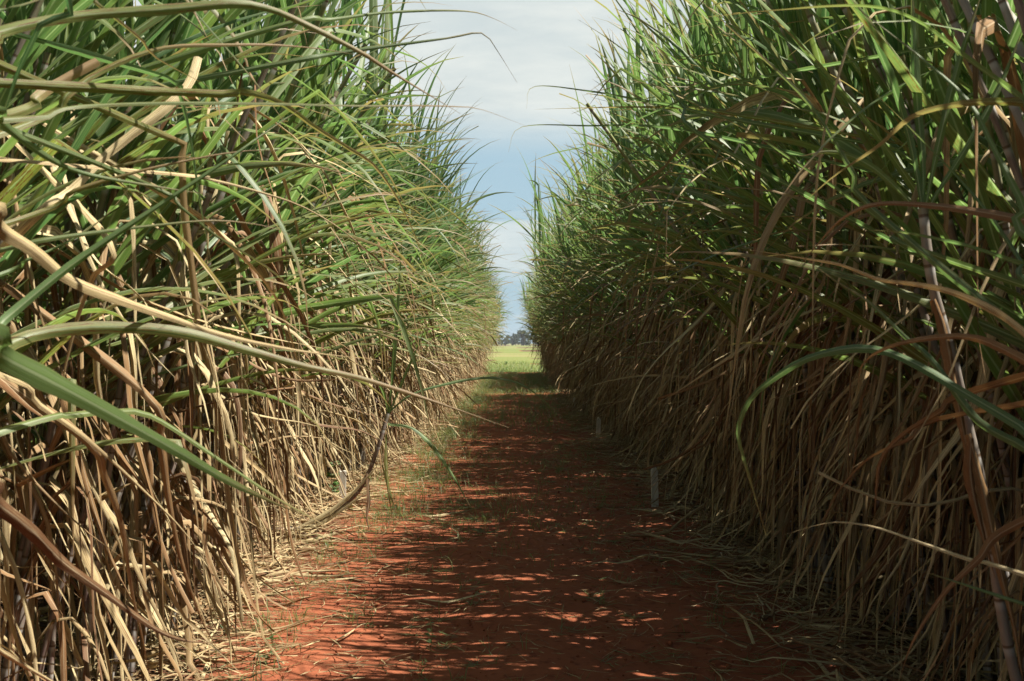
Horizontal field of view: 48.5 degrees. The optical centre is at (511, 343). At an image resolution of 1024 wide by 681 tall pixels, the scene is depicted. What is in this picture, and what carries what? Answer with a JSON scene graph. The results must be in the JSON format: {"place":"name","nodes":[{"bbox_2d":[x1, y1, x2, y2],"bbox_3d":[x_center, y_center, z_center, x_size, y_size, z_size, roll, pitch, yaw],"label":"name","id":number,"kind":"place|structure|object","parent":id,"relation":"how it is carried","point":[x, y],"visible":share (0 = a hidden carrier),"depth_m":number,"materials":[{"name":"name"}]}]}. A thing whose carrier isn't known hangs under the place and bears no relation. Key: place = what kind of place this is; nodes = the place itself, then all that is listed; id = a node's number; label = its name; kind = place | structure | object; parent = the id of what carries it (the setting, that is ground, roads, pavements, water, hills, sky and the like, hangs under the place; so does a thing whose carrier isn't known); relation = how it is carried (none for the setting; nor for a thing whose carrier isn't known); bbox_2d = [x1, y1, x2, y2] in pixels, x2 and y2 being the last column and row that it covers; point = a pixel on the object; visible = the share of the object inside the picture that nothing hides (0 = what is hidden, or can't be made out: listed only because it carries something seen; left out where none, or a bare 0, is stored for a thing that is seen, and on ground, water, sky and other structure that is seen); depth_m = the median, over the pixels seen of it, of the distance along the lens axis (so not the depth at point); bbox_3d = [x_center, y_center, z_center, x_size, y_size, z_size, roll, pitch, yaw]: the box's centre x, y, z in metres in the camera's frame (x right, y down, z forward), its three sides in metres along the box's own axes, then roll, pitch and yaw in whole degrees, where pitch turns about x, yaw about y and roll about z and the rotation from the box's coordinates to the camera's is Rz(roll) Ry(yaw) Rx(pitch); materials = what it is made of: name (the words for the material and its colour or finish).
{"place":"outdoors","nodes":[
{"label":"outdoors","id":0,"kind":"place"},
{"bbox_2d":[107,0,757,342],"label":"sky","id":1,"kind":"structure","parent":0,"point":[540,51],"materials":[{"name":"white"}]},
{"bbox_2d":[0,344,1014,680],"bbox_3d":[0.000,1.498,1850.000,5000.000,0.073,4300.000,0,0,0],"label":"ground","id":2,"kind":"structure","parent":0,"point":[542,624],"depth_m":6.75,"materials":[{"name":"red soil"}]},
{"bbox_2d":[0,11,207,631],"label":"sugarcane plant","id":3,"kind":"object","parent":2,"relation":"on","point":[13,406],"visible":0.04,"depth_m":5.99,"materials":[{"name":"plant"}]},
{"bbox_2d":[0,323,303,515],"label":"sugarcane plant","id":4,"kind":"object","parent":2,"relation":"on","point":[32,372],"visible":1,"depth_m":2.06,"materials":[{"name":"plant"}]},
{"bbox_2d":[0,0,387,680],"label":"sugarcane plant","id":5,"kind":"object","parent":2,"relation":"on","point":[42,56],"visible":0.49,"depth_m":3.62,"materials":[{"name":"plant"}]},
{"bbox_2d":[0,0,398,680],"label":"sugarcane plant","id":6,"kind":"object","parent":2,"relation":"on","point":[54,432],"visible":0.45,"depth_m":3.92,"materials":[{"name":"plant"}]},
{"bbox_2d":[0,0,416,680],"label":"sugarcane plant","id":7,"kind":"object","parent":2,"relation":"on","point":[160,146],"visible":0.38,"depth_m":4.10,"materials":[{"name":"plant"}]},
{"bbox_2d":[0,0,423,680],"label":"sugarcane plant","id":8,"kind":"object","parent":2,"relation":"on","point":[210,242],"visible":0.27,"depth_m":4.50,"materials":[{"name":"plant"}]},
{"bbox_2d":[7,0,442,680],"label":"sugarcane plant","id":9,"kind":"object","parent":2,"relation":"on","point":[277,238],"visible":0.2,"depth_m":5.05,"materials":[{"name":"plant"}]},
{"bbox_2d":[4,0,446,665],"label":"sugarcane plant","id":10,"kind":"object","parent":2,"relation":"on","point":[340,132],"visible":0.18,"depth_m":5.77,"materials":[{"name":"plant"}]},
{"bbox_2d":[6,0,452,680],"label":"sugarcane plant","id":11,"kind":"object","parent":2,"relation":"on","point":[222,368],"visible":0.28,"depth_m":4.89,"materials":[{"name":"plant"}]},
{"bbox_2d":[5,0,455,662],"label":"sugarcane plant","id":12,"kind":"object","parent":2,"relation":"on","point":[265,328],"visible":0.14,"depth_m":5.38,"materials":[{"name":"plant"}]},
{"bbox_2d":[22,0,447,621],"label":"sugarcane plant","id":13,"kind":"object","parent":2,"relation":"on","point":[384,40],"visible":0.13,"depth_m":6.68,"materials":[{"name":"plant"}]},
{"bbox_2d":[31,3,449,610],"bbox_3d":[-1.952,-0.607,6.902,2.711,4.216,2.093,0,0,-43],"label":"sugarcane plant","id":14,"kind":"object","parent":2,"relation":"on","point":[309,265],"visible":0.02,"depth_m":7.02,"materials":[{"name":"plant"}]},
{"bbox_2d":[126,1,382,588],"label":"sugarcane plant","id":15,"kind":"object","parent":2,"relation":"on","point":[307,277],"visible":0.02,"depth_m":7.69,"materials":[{"name":"plant"}]},
{"bbox_2d":[55,0,456,644],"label":"sugarcane plant","id":16,"kind":"object","parent":2,"relation":"on","point":[313,280],"visible":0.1,"depth_m":5.82,"materials":[{"name":"plant"}]},
{"bbox_2d":[98,5,415,568],"bbox_3d":[-1.898,-0.690,7.476,2.612,4.381,2.103,0,0,21],"label":"sugarcane plant","id":17,"kind":"object","parent":2,"relation":"on","point":[312,383],"visible":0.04,"depth_m":7.57,"materials":[{"name":"plant"}]},
{"bbox_2d":[0,0,516,680],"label":"sugarcane plant","id":18,"kind":"object","parent":2,"relation":"on","point":[32,226],"visible":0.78,"depth_m":3.26,"materials":[{"name":"plant"}]},
{"bbox_2d":[0,0,527,680],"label":"sugarcane plant","id":19,"kind":"object","parent":2,"relation":"on","point":[66,86],"visible":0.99,"depth_m":2.53,"materials":[{"name":"plant"}]},
{"bbox_2d":[99,0,462,630],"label":"sugarcane plant","id":20,"kind":"object","parent":2,"relation":"on","point":[367,111],"visible":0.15,"depth_m":6.35,"materials":[{"name":"plant"}]},
{"bbox_2d":[163,11,419,559],"bbox_3d":[-1.729,-0.707,8.150,2.038,4.414,2.683,0,0,-41],"label":"sugarcane plant","id":21,"kind":"object","parent":2,"relation":"on","point":[326,279],"visible":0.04,"depth_m":7.99,"materials":[{"name":"plant"}]},
{"bbox_2d":[212,0,469,556],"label":"sugarcane plant","id":22,"kind":"object","parent":2,"relation":"on","point":[333,337],"visible":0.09,"depth_m":8.27,"materials":[{"name":"plant"}]},
{"bbox_2d":[262,73,426,528],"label":"sugarcane plant","id":23,"kind":"object","parent":2,"relation":"on","point":[301,457],"visible":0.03,"depth_m":9.35,"materials":[{"name":"plant"}]},
{"bbox_2d":[230,17,462,547],"bbox_3d":[-1.849,-0.490,8.910,2.983,3.983,2.512,0,0,0],"label":"sugarcane plant","id":24,"kind":"object","parent":2,"relation":"on","point":[379,121],"visible":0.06,"depth_m":8.49,"materials":[{"name":"plant"}]},
{"bbox_2d":[242,28,475,535],"bbox_3d":[-1.531,-0.621,8.970,2.831,4.244,1.954,0,0,-23],"label":"sugarcane plant","id":25,"kind":"object","parent":2,"relation":"on","point":[340,339],"visible":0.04,"depth_m":9.15,"materials":[{"name":"plant"}]},
{"bbox_2d":[271,84,448,509],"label":"sugarcane plant","id":26,"kind":"object","parent":2,"relation":"on","point":[344,342],"visible":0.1,"depth_m":10.37,"materials":[{"name":"plant"}]},
{"bbox_2d":[262,37,473,515],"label":"sugarcane plant","id":27,"kind":"object","parent":2,"relation":"on","point":[422,141],"visible":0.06,"depth_m":9.57,"materials":[{"name":"plant"}]},
{"bbox_2d":[260,76,477,508],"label":"sugarcane plant","id":28,"kind":"object","parent":2,"relation":"on","point":[333,397],"visible":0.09,"depth_m":10.07,"materials":[{"name":"plant"}]},
{"bbox_2d":[283,80,474,499],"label":"sugarcane plant","id":29,"kind":"object","parent":2,"relation":"on","point":[405,257],"visible":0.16,"depth_m":10.65,"materials":[{"name":"plant"}]},
{"bbox_2d":[296,95,466,494],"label":"sugarcane plant","id":30,"kind":"object","parent":2,"relation":"on","point":[407,278],"visible":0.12,"depth_m":11.86,"materials":[{"name":"plant"}]},
{"bbox_2d":[302,143,462,483],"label":"sugarcane plant","id":31,"kind":"object","parent":2,"relation":"on","point":[351,384],"visible":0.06,"depth_m":12.01,"materials":[{"name":"plant"}]},
{"bbox_2d":[297,44,482,500],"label":"sugarcane plant","id":32,"kind":"object","parent":2,"relation":"on","point":[415,166],"visible":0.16,"depth_m":11.10,"materials":[{"name":"plant"}]},
{"bbox_2d":[296,129,495,466],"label":"sugarcane plant","id":33,"kind":"object","parent":2,"relation":"on","point":[463,284],"visible":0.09,"depth_m":14.10,"materials":[{"name":"plant"}]},
{"bbox_2d":[306,66,488,490],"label":"sugarcane plant","id":34,"kind":"object","parent":2,"relation":"on","point":[344,403],"visible":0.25,"depth_m":11.36,"materials":[{"name":"plant"}]},
{"bbox_2d":[331,125,486,479],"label":"sugarcane plant","id":35,"kind":"object","parent":2,"relation":"on","point":[401,287],"visible":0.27,"depth_m":12.57,"materials":[{"name":"plant"}]},
{"bbox_2d":[327,109,501,477],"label":"sugarcane plant","id":36,"kind":"object","parent":2,"relation":"on","point":[423,257],"visible":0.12,"depth_m":13.26,"materials":[{"name":"plant"}]},
{"bbox_2d":[269,225,562,531],"bbox_3d":[-0.790,0.282,8.599,2.379,2.393,0.224,0,0,8],"label":"fallen sugarcane","id":37,"kind":"object","parent":2,"relation":"on","point":[347,501],"visible":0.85,"depth_m":8.58,"materials":[{"name":"plant"}]},
{"bbox_2d":[331,120,502,463],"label":"sugarcane plant","id":38,"kind":"object","parent":2,"relation":"on","point":[440,240],"visible":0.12,"depth_m":13.91,"materials":[{"name":"plant"}]},
{"bbox_2d":[343,158,490,459],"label":"sugarcane plant","id":39,"kind":"object","parent":2,"relation":"on","point":[433,238],"visible":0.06,"depth_m":14.84,"materials":[{"name":"plant"}]},
{"bbox_2d":[339,136,497,469],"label":"sugarcane plant","id":40,"kind":"object","parent":2,"relation":"on","point":[420,352],"visible":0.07,"depth_m":13.64,"materials":[{"name":"plant"}]},
{"bbox_2d":[331,80,511,475],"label":"sugarcane plant","id":41,"kind":"object","parent":2,"relation":"on","point":[437,267],"visible":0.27,"depth_m":12.81,"materials":[{"name":"plant"}]},
{"bbox_2d":[359,185,504,439],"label":"sugarcane plant","id":42,"kind":"object","parent":2,"relation":"on","point":[448,422],"visible":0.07,"depth_m":17.96,"materials":[{"name":"plant"}]},
{"bbox_2d":[387,188,499,445],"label":"sugarcane plant","id":43,"kind":"object","parent":2,"relation":"on","point":[461,297],"visible":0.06,"depth_m":16.18,"materials":[{"name":"plant"}]},
{"bbox_2d":[370,161,518,444],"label":"sugarcane plant","id":44,"kind":"object","parent":2,"relation":"on","point":[452,268],"visible":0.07,"depth_m":16.46,"materials":[{"name":"plant"}]},
{"bbox_2d":[396,181,493,436],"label":"sugarcane plant","id":45,"kind":"object","parent":2,"relation":"on","point":[451,305],"visible":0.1,"depth_m":17.22,"materials":[{"name":"plant"}]},
{"bbox_2d":[397,189,509,439],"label":"sugarcane plant","id":46,"kind":"object","parent":2,"relation":"on","point":[466,275],"visible":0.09,"depth_m":17.64,"materials":[{"name":"plant"}]},
{"bbox_2d":[0,381,1022,680],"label":"leaf litter","id":47,"kind":"object","parent":2,"relation":"on","point":[884,665],"visible":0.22,"depth_m":6.52,"materials":[{"name":"plant"}]},
{"bbox_2d":[0,0,1023,643],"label":"sugarcane mass","id":48,"kind":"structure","parent":2,"relation":"on","point":[546,358],"depth_m":3.75,"materials":[{"name":"green plant"}]},
{"bbox_2d":[215,439,829,680],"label":"soil crumbs","id":49,"kind":"object","parent":2,"relation":"on","point":[382,636],"visible":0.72,"depth_m":6.90,"materials":[{"name":"brown soil"}]},
{"bbox_2d":[187,408,880,680],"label":"straw","id":50,"kind":"object","parent":2,"relation":"on","point":[382,665],"visible":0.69,"depth_m":6.99,"materials":[{"name":"plant"}]},
{"bbox_2d":[511,191,605,421],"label":"sugarcane plant","id":51,"kind":"object","parent":2,"relation":"on","point":[549,267],"visible":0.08,"depth_m":21.16,"materials":[{"name":"plant"}]},
{"bbox_2d":[524,201,597,417],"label":"sugarcane plant","id":52,"kind":"object","parent":2,"relation":"on","point":[542,269],"visible":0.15,"depth_m":23.04,"materials":[{"name":"plant"}]},
{"bbox_2d":[487,143,637,445],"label":"sugarcane plant","id":53,"kind":"object","parent":2,"relation":"on","point":[540,217],"visible":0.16,"depth_m":16.94,"materials":[{"name":"plant"}]},
{"bbox_2d":[520,184,617,429],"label":"sugarcane plant","id":54,"kind":"object","parent":2,"relation":"on","point":[577,333],"visible":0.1,"depth_m":19.53,"materials":[{"name":"plant"}]},
{"bbox_2d":[533,151,642,450],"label":"sugarcane plant","id":55,"kind":"object","parent":2,"relation":"on","point":[562,206],"visible":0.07,"depth_m":16.11,"materials":[{"name":"plant"}]},
{"bbox_2d":[520,174,664,454],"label":"sugarcane plant","id":56,"kind":"object","parent":2,"relation":"on","point":[563,232],"visible":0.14,"depth_m":15.18,"materials":[{"name":"plant"}]},
{"bbox_2d":[528,135,661,456],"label":"sugarcane plant","id":57,"kind":"object","parent":2,"relation":"on","point":[600,329],"visible":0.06,"depth_m":14.95,"materials":[{"name":"plant"}]},
{"bbox_2d":[538,164,667,461],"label":"sugarcane plant","id":58,"kind":"object","parent":2,"relation":"on","point":[609,290],"visible":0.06,"depth_m":14.20,"materials":[{"name":"plant"}]},
{"bbox_2d":[531,127,677,465],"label":"sugarcane plant","id":59,"kind":"object","parent":2,"relation":"on","point":[604,320],"visible":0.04,"depth_m":13.90,"materials":[{"name":"plant"}]},
{"bbox_2d":[528,69,683,469],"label":"sugarcane plant","id":60,"kind":"object","parent":2,"relation":"on","point":[586,244],"visible":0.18,"depth_m":13.09,"materials":[{"name":"plant"}]},
{"bbox_2d":[535,101,677,466],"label":"sugarcane plant","id":61,"kind":"object","parent":2,"relation":"on","point":[604,295],"visible":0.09,"depth_m":13.67,"materials":[{"name":"plant"}]},
{"bbox_2d":[549,136,668,454],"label":"sugarcane plant","id":62,"kind":"object","parent":2,"relation":"on","point":[597,359],"visible":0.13,"depth_m":15.39,"materials":[{"name":"plant"}]},
{"bbox_2d":[537,96,690,477],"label":"sugarcane plant","id":63,"kind":"object","parent":2,"relation":"on","point":[597,192],"visible":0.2,"depth_m":12.57,"materials":[{"name":"plant"}]},
{"bbox_2d":[559,139,712,480],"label":"sugarcane plant","id":64,"kind":"object","parent":2,"relation":"on","point":[615,282],"visible":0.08,"depth_m":12.13,"materials":[{"name":"plant"}]},
{"bbox_2d":[558,35,722,495],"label":"sugarcane plant","id":65,"kind":"object","parent":2,"relation":"on","point":[666,424],"visible":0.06,"depth_m":11.23,"materials":[{"name":"plant"}]},
{"bbox_2d":[566,92,716,491],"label":"sugarcane plant","id":66,"kind":"object","parent":2,"relation":"on","point":[664,332],"visible":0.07,"depth_m":11.62,"materials":[{"name":"plant"}]},
{"bbox_2d":[559,32,724,508],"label":"sugarcane plant","id":67,"kind":"object","parent":2,"relation":"on","point":[613,128],"visible":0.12,"depth_m":10.37,"materials":[{"name":"plant"}]},
{"bbox_2d":[570,88,727,501],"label":"sugarcane plant","id":68,"kind":"object","parent":2,"relation":"on","point":[673,485],"visible":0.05,"depth_m":11.05,"materials":[{"name":"plant"}]},
{"bbox_2d":[556,74,743,521],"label":"sugarcane plant","id":69,"kind":"object","parent":2,"relation":"on","point":[635,292],"visible":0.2,"depth_m":10.05,"materials":[{"name":"plant"}]},
{"bbox_2d":[568,31,751,512],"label":"sugarcane plant","id":70,"kind":"object","parent":2,"relation":"on","point":[623,241],"visible":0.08,"depth_m":10.15,"materials":[{"name":"plant"}]},
{"bbox_2d":[569,24,753,520],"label":"sugarcane plant","id":71,"kind":"object","parent":2,"relation":"on","point":[626,217],"visible":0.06,"depth_m":9.48,"materials":[{"name":"plant"}]},
{"bbox_2d":[588,65,744,528],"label":"sugarcane plant","id":72,"kind":"object","parent":2,"relation":"on","point":[648,333],"visible":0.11,"depth_m":9.87,"materials":[{"name":"plant"}]},
{"bbox_2d":[567,20,771,531],"bbox_3d":[1.618,-0.619,9.220,2.579,4.240,2.302,0,0,41],"label":"sugarcane plant","id":73,"kind":"object","parent":2,"relation":"on","point":[633,181],"visible":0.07,"depth_m":9.26,"materials":[{"name":"plant"}]},
{"bbox_2d":[567,29,797,549],"bbox_3d":[1.640,-0.578,8.550,2.524,4.160,2.903,0,0,0],"label":"sugarcane plant","id":74,"kind":"object","parent":2,"relation":"on","point":[644,249],"visible":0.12,"depth_m":8.50,"materials":[{"name":"plant"}]},
{"bbox_2d":[574,0,798,543],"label":"sugarcane plant","id":75,"kind":"object","parent":2,"relation":"on","point":[638,90],"visible":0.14,"depth_m":8.35,"materials":[{"name":"plant"}]},
{"bbox_2d":[582,0,829,567],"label":"sugarcane plant","id":76,"kind":"object","parent":2,"relation":"on","point":[651,120],"visible":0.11,"depth_m":8.00,"materials":[{"name":"plant"}]},
{"bbox_2d":[573,0,838,535],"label":"sugarcane plant","id":77,"kind":"object","parent":2,"relation":"on","point":[697,509],"visible":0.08,"depth_m":8.77,"materials":[{"name":"plant"}]},
{"bbox_2d":[577,0,839,562],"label":"sugarcane plant","id":78,"kind":"object","parent":2,"relation":"on","point":[712,411],"visible":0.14,"depth_m":7.91,"materials":[{"name":"plant"}]},
{"bbox_2d":[576,0,899,616],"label":"sugarcane plant","id":79,"kind":"object","parent":2,"relation":"on","point":[719,166],"visible":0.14,"depth_m":6.42,"materials":[{"name":"plant"}]},
{"bbox_2d":[575,0,932,620],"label":"sugarcane plant","id":80,"kind":"object","parent":2,"relation":"on","point":[719,302],"visible":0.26,"depth_m":6.64,"materials":[{"name":"plant"}]},
{"bbox_2d":[586,0,933,565],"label":"sugarcane plant","id":81,"kind":"object","parent":2,"relation":"on","point":[629,162],"visible":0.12,"depth_m":7.53,"materials":[{"name":"plant"}]},
{"bbox_2d":[509,0,1023,680],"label":"sugarcane plant","id":82,"kind":"object","parent":2,"relation":"on","point":[879,76],"visible":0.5,"depth_m":3.92,"materials":[{"name":"plant"}]},
{"bbox_2d":[574,0,970,588],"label":"sugarcane plant","id":83,"kind":"object","parent":2,"relation":"on","point":[670,134],"visible":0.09,"depth_m":7.34,"materials":[{"name":"plant"}]},
{"bbox_2d":[599,0,950,587],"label":"sugarcane plant","id":84,"kind":"object","parent":2,"relation":"on","point":[699,49],"visible":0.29,"depth_m":6.81,"materials":[{"name":"plant"}]},
{"bbox_2d":[540,0,1023,680],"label":"sugarcane plant","id":85,"kind":"object","parent":2,"relation":"on","point":[994,242],"visible":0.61,"depth_m":3.55,"materials":[{"name":"plant"}]},
{"bbox_2d":[557,0,1023,680],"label":"sugarcane plant","id":86,"kind":"object","parent":2,"relation":"on","point":[805,26],"visible":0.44,"depth_m":4.29,"materials":[{"name":"plant"}]},
{"bbox_2d":[619,4,993,650],"bbox_3d":[1.536,-0.610,6.051,2.674,4.224,2.280,0,0,40],"label":"sugarcane plant","id":87,"kind":"object","parent":2,"relation":"on","point":[841,376],"visible":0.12,"depth_m":6.12,"materials":[{"name":"plant"}]},
{"bbox_2d":[609,0,1009,679],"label":"sugarcane plant","id":88,"kind":"object","parent":2,"relation":"on","point":[765,66],"visible":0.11,"depth_m":5.37,"materials":[{"name":"plant"}]},
{"bbox_2d":[611,0,1014,663],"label":"sugarcane plant","id":89,"kind":"object","parent":2,"relation":"on","point":[783,50],"visible":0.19,"depth_m":5.45,"materials":[{"name":"plant"}]},
{"bbox_2d":[622,0,1008,677],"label":"sugarcane plant","id":90,"kind":"object","parent":2,"relation":"on","point":[882,430],"visible":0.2,"depth_m":5.03,"materials":[{"name":"plant"}]},
{"bbox_2d":[611,0,1023,680],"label":"sugarcane plant","id":91,"kind":"object","parent":2,"relation":"on","point":[849,90],"visible":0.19,"depth_m":4.75,"materials":[{"name":"plant"}]},
{"bbox_2d":[615,0,1019,661],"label":"sugarcane plant","id":92,"kind":"object","parent":2,"relation":"on","point":[773,172],"visible":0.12,"depth_m":5.84,"materials":[{"name":"plant"}]},
{"bbox_2d":[632,0,1023,680],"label":"sugarcane plant","id":93,"kind":"object","parent":2,"relation":"on","point":[840,338],"visible":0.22,"depth_m":4.72,"materials":[{"name":"plant"}]},
{"bbox_2d":[684,4,1023,678],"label":"sugarcane plant","id":94,"kind":"object","parent":2,"relation":"on","point":[961,394],"visible":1,"depth_m":2.65,"materials":[{"name":"plant"}]},
{"bbox_2d":[709,4,1023,238],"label":"sugarcane plant","id":95,"kind":"object","parent":2,"relation":"on","point":[1017,100],"visible":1,"depth_m":2.27,"materials":[{"name":"plant"}]},
{"bbox_2d":[763,0,1023,680],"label":"sugarcane plant","id":96,"kind":"object","parent":2,"relation":"on","point":[986,27],"visible":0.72,"depth_m":3.12,"materials":[{"name":"plant"}]},
{"bbox_2d":[803,0,1022,680],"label":"leaning sugarcane","id":97,"kind":"object","parent":2,"relation":"on","point":[973,472],"visible":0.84,"depth_m":2.97,"materials":[{"name":"plant"}]},
{"bbox_2d":[483,343,544,371],"bbox_3d":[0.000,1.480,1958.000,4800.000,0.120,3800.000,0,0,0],"label":"field","id":98,"kind":"structure","parent":0,"point":[510,353],"depth_m":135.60,"materials":[{"name":"green plant"}]},
{"bbox_2d":[176,369,898,680],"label":"grass","id":99,"kind":"structure","parent":0,"point":[478,398],"depth_m":10.51,"materials":[{"name":"green plant"}]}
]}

